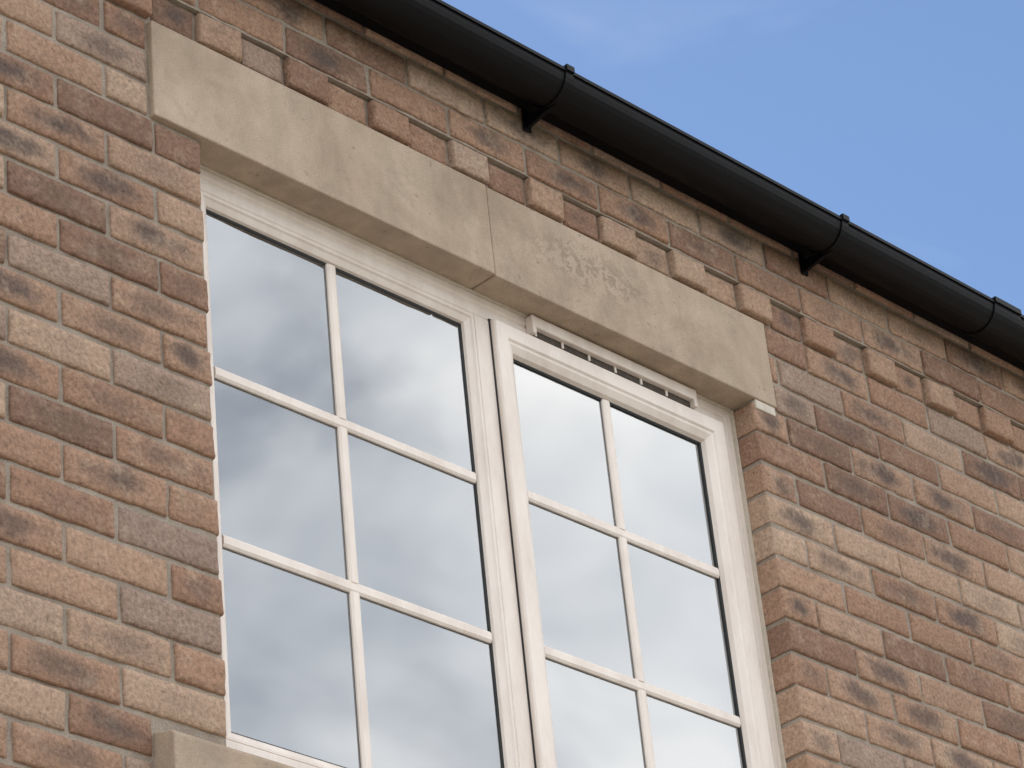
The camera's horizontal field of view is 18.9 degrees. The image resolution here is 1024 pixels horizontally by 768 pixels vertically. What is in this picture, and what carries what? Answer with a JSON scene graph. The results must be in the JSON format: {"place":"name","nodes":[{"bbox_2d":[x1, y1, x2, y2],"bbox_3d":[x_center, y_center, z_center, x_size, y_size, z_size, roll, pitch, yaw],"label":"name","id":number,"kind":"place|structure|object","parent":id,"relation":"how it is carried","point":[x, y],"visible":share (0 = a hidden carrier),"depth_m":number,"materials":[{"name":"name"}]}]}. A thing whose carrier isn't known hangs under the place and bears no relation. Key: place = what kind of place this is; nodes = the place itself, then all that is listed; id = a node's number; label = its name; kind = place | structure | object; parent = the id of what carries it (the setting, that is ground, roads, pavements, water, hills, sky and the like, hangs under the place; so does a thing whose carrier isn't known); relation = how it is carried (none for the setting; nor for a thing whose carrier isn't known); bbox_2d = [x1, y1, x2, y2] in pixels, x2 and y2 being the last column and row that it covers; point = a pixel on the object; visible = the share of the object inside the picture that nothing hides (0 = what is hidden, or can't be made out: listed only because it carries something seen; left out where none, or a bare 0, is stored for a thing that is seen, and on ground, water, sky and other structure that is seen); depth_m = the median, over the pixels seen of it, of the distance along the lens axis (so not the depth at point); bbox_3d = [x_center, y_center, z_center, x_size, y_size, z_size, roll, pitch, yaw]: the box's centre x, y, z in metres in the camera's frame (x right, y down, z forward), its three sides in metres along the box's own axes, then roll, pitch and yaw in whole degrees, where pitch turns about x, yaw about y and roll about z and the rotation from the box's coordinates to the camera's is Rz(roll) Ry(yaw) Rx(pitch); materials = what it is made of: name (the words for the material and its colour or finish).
{"place":"outdoors","nodes":[
{"label":"outdoors","id":0,"kind":"place"},
{"bbox_2d":[534,333,691,407],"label":"trickle vent ribs","id":1,"kind":"object","parent":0,"point":[615,369],"visible":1,"depth_m":6.31,"materials":[{"name":"white plastic"}]},
{"bbox_2d":[535,316,693,401],"bbox_3d":[0.208,-0.048,6.323,0.480,0.026,0.020,24,-42,-39],"label":"trickle vent cover","id":2,"kind":"object","parent":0,"point":[582,345],"visible":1,"depth_m":6.31,"materials":[{"name":"white plastic"}]},
{"bbox_2d":[533,332,689,407],"bbox_3d":[0.205,-0.028,6.316,0.472,0.014,0.007,24,-42,-39],"label":"trickle vent slot","id":3,"kind":"object","parent":2,"relation":"in","point":[601,364],"visible":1,"depth_m":6.31,"materials":[{"name":"black plastic"}]},
{"bbox_2d":[442,0,1023,314],"label":"sky","id":4,"kind":"structure","parent":0,"point":[902,119],"materials":[{"name":"blue"}]},
{"label":"ground","id":5,"kind":"structure","parent":0,"visible":0},
{"bbox_2d":[0,0,1023,767],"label":"front wall bricks","id":6,"kind":"object","parent":5,"relation":"on","point":[20,698],"visible":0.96,"depth_m":5.96,"materials":[{"name":"brown brick"}]},
{"bbox_2d":[0,0,225,767],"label":"mortar joints","id":7,"kind":"object","parent":6,"relation":"attached to","point":[159,724],"visible":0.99,"depth_m":5.07,"materials":[{"name":"beige concrete"}]},
{"bbox_2d":[153,730,294,767],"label":"stone sill","id":8,"kind":"structure","parent":6,"relation":"attached to","point":[174,749],"depth_m":4.83,"materials":[{"name":"beige stone"}]},
{"bbox_2d":[199,169,781,767],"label":"window outer frame","id":9,"kind":"object","parent":8,"relation":"on","point":[313,231],"visible":0.27,"depth_m":5.97,"materials":[{"name":"white plastic"}]},
{"bbox_2d":[206,214,499,767],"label":"fixed light glass pane","id":10,"kind":"object","parent":9,"relation":"in","point":[291,676],"visible":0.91,"depth_m":5.55,"materials":[{"name":"clear glass"}]},
{"bbox_2d":[325,263,346,419],"bbox_3d":[-0.328,-0.080,5.736,0.023,0.340,0.007,24,-42,-39],"label":"fixed light glazing bar upright","id":11,"kind":"object","parent":10,"relation":"attached to","point":[336,352],"visible":1,"depth_m":5.73,"materials":[{"name":"white plastic"}]},
{"bbox_2d":[213,366,475,483],"bbox_3d":[-0.299,0.079,5.654,0.647,0.023,0.007,24,-42,-39],"label":"fixed light glazing bar rail","id":12,"kind":"object","parent":10,"relation":"attached to","point":[249,386],"visible":1,"depth_m":5.64,"materials":[{"name":"white plastic"}]},
{"bbox_2d":[337,426,358,583],"bbox_3d":[-0.296,0.218,5.555,0.023,0.322,0.007,24,-42,-39],"label":"fixed light glazing bar upright","id":13,"kind":"object","parent":10,"relation":"attached to","point":[347,508],"visible":1,"depth_m":5.55,"materials":[{"name":"white plastic"}]},
{"bbox_2d":[222,534,491,643],"bbox_3d":[-0.268,0.369,5.478,0.647,0.023,0.007,24,-42,-39],"label":"fixed light glazing bar rail","id":14,"kind":"object","parent":10,"relation":"attached to","point":[317,575],"visible":1,"depth_m":5.46,"materials":[{"name":"white plastic"}]},
{"bbox_2d":[349,591,371,767],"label":"fixed light glazing bar upright","id":15,"kind":"object","parent":10,"relation":"attached to","point":[360,683],"visible":1,"depth_m":5.37,"materials":[{"name":"white plastic"}]},
{"bbox_2d":[201,191,518,767],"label":"fixed light bead","id":16,"kind":"object","parent":9,"relation":"attached to","point":[464,319],"visible":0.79,"depth_m":5.74,"materials":[{"name":"white plastic"}]},
{"bbox_2d":[206,209,504,767],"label":"fixed light gasket","id":17,"kind":"object","parent":16,"relation":"attached to","point":[467,413],"visible":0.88,"depth_m":5.79,"materials":[{"name":"black rubber"}]},
{"bbox_2d":[473,315,534,767],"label":"window mullion","id":18,"kind":"structure","parent":9,"relation":"attached to","point":[509,596],"depth_m":5.80},
{"bbox_2d":[525,315,697,409],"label":"trickle vent end caps","id":19,"kind":"object","parent":9,"relation":"attached to","point":[531,329],"visible":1,"depth_m":6.16,"materials":[{"name":"white plastic"}]},
{"bbox_2d":[490,319,773,767],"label":"opening sash","id":20,"kind":"object","parent":9,"relation":"attached to","point":[510,343],"visible":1,"depth_m":6.16,"materials":[{"name":"white plastic"}]},
{"bbox_2d":[488,319,536,767],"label":"sash seal","id":21,"kind":"object","parent":20,"relation":"attached to","point":[523,650],"visible":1,"depth_m":5.82,"materials":[{"name":"white plastic"}]},
{"bbox_2d":[601,399,625,530],"bbox_3d":[0.205,0.162,6.194,0.023,0.300,0.007,24,-42,-39],"label":"sash glazing bar upright","id":22,"kind":"object","parent":20,"relation":"attached to","point":[613,466],"visible":1,"depth_m":6.19,"materials":[{"name":"white plastic"}]},
{"bbox_2d":[527,490,719,578],"bbox_3d":[0.225,0.301,6.117,0.557,0.023,0.007,24,-42,-39],"label":"glazing bar","id":23,"kind":"object","parent":20,"relation":"attached to","point":[613,530],"visible":1,"depth_m":6.11,"materials":[{"name":"white plastic"}]},
{"bbox_2d":[514,364,741,767],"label":"sash glass pane","id":24,"kind":"object","parent":20,"relation":"in","point":[596,722],"visible":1,"depth_m":6.06,"materials":[{"name":"clear glass"}]},
{"bbox_2d":[513,359,746,767],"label":"sash gasket","id":25,"kind":"object","parent":20,"relation":"attached to","point":[708,515],"visible":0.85,"depth_m":6.26,"materials":[{"name":"black rubber"}]},
{"bbox_2d":[618,537,644,682],"bbox_3d":[0.234,0.441,6.024,0.023,0.317,0.007,24,-42,-39],"label":"sash glazing bar upright","id":26,"kind":"object","parent":20,"relation":"attached to","point":[631,612],"visible":1,"depth_m":6.02,"materials":[{"name":"white plastic"}]},
{"bbox_2d":[544,646,740,727],"bbox_3d":[0.256,0.587,5.943,0.557,0.023,0.007,24,-42,-39],"label":"glazing bar","id":27,"kind":"object","parent":20,"relation":"attached to","point":[635,684],"visible":1,"depth_m":5.93,"materials":[{"name":"white plastic"}]},
{"bbox_2d":[637,689,655,767],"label":"sash glazing bar upright","id":28,"kind":"object","parent":20,"relation":"attached to","point":[646,729],"visible":1,"depth_m":5.88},
{"bbox_2d":[146,20,494,288],"bbox_3d":[-0.384,-0.418,5.855,0.858,0.217,0.111,24,-42,-39],"label":"stone lintel section","id":29,"kind":"object","parent":6,"relation":"attached to","point":[245,125],"visible":0.88,"depth_m":5.80,"materials":[{"name":"beige stone"}]},
{"bbox_2d":[201,164,786,767],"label":"sealant bead","id":30,"kind":"object","parent":6,"relation":"attached to","point":[735,442],"visible":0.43,"depth_m":6.18,"materials":[{"name":"white plastic"}]},
{"bbox_2d":[104,0,1023,453],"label":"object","id":31,"kind":"object","parent":6,"relation":"attached to","point":[596,224],"visible":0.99,"depth_m":6.54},
{"bbox_2d":[166,0,1023,429],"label":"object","id":32,"kind":"object","parent":6,"relation":"attached to","point":[270,48],"visible":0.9,"depth_m":6.42,"materials":[{"name":"brown brick"}]},
{"bbox_2d":[472,187,776,409],"bbox_3d":[0.222,-0.150,6.400,0.850,0.217,0.109,24,-42,-39],"label":"stone lintel section","id":33,"kind":"object","parent":6,"relation":"attached to","point":[553,272],"visible":0.78,"depth_m":6.34,"materials":[{"name":"beige stone"}]},
{"bbox_2d":[314,0,1023,370],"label":"fascia board","id":34,"kind":"object","parent":6,"relation":"attached to","point":[600,144],"depth_m":6.59,"materials":[{"name":"black plastic"}]},
{"bbox_2d":[532,64,574,110],"bbox_3d":[0.083,-0.599,6.311,0.022,0.069,0.115,24,-42,-39],"label":"gutter bracket","id":35,"kind":"object","parent":34,"relation":"attached to","point":[559,99],"visible":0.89,"depth_m":6.29,"materials":[{"name":"black plastic"}]},
{"bbox_2d":[521,109,531,133],"bbox_3d":[0.030,-0.543,6.343,0.022,0.054,0.006,24,-42,-39],"label":"gutter bracket back plate","id":36,"kind":"object","parent":35,"relation":"attached to","point":[524,112],"visible":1,"depth_m":6.33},
{"bbox_2d":[526,105,555,128],"bbox_3d":[0.060,-0.557,6.316,0.008,0.033,0.079,24,-42,-39],"label":"gutter bracket strut","id":37,"kind":"object","parent":35,"relation":"attached to","point":[533,118],"visible":1,"depth_m":6.32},
{"bbox_2d":[808,213,849,255],"bbox_3d":[0.708,-0.324,6.874,0.022,0.069,0.115,24,-42,-39],"label":"gutter bracket","id":38,"kind":"object","parent":34,"relation":"attached to","point":[837,244],"visible":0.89,"depth_m":6.85,"materials":[{"name":"black plastic"}]},
{"bbox_2d":[798,253,808,275],"bbox_3d":[0.655,-0.268,6.906,0.022,0.054,0.006,24,-42,-39],"label":"gutter bracket back plate","id":39,"kind":"object","parent":38,"relation":"attached to","point":[801,257],"visible":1,"depth_m":6.90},
{"bbox_2d":[802,251,832,272],"bbox_3d":[0.685,-0.282,6.879,0.008,0.033,0.079,24,-42,-39],"label":"gutter bracket strut","id":40,"kind":"object","parent":38,"relation":"attached to","point":[810,263],"visible":1,"depth_m":6.88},
{"bbox_2d":[335,0,1023,361],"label":"gutter channel","id":41,"kind":"object","parent":6,"relation":"attached to","point":[479,48],"depth_m":6.52,"materials":[{"name":"black plastic"}]},
{"bbox_2d":[961,296,1021,347],"bbox_3d":[1.132,-0.138,7.255,0.100,0.069,0.115,24,-42,-39],"label":"gutter union","id":42,"kind":"object","parent":41,"relation":"attached to","point":[1001,328],"visible":0.92,"depth_m":7.23,"materials":[{"name":"black plastic"}]},
{"bbox_2d":[752,399,775,416],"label":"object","id":43,"kind":"object","parent":6,"relation":"attached to","point":[765,408],"visible":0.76,"depth_m":6.55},
{"bbox_2d":[733,326,1023,767],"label":"mortar joints","id":44,"kind":"object","parent":6,"relation":"attached to","point":[842,584],"visible":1,"depth_m":6.62,"materials":[{"name":"beige concrete"}]}
]}

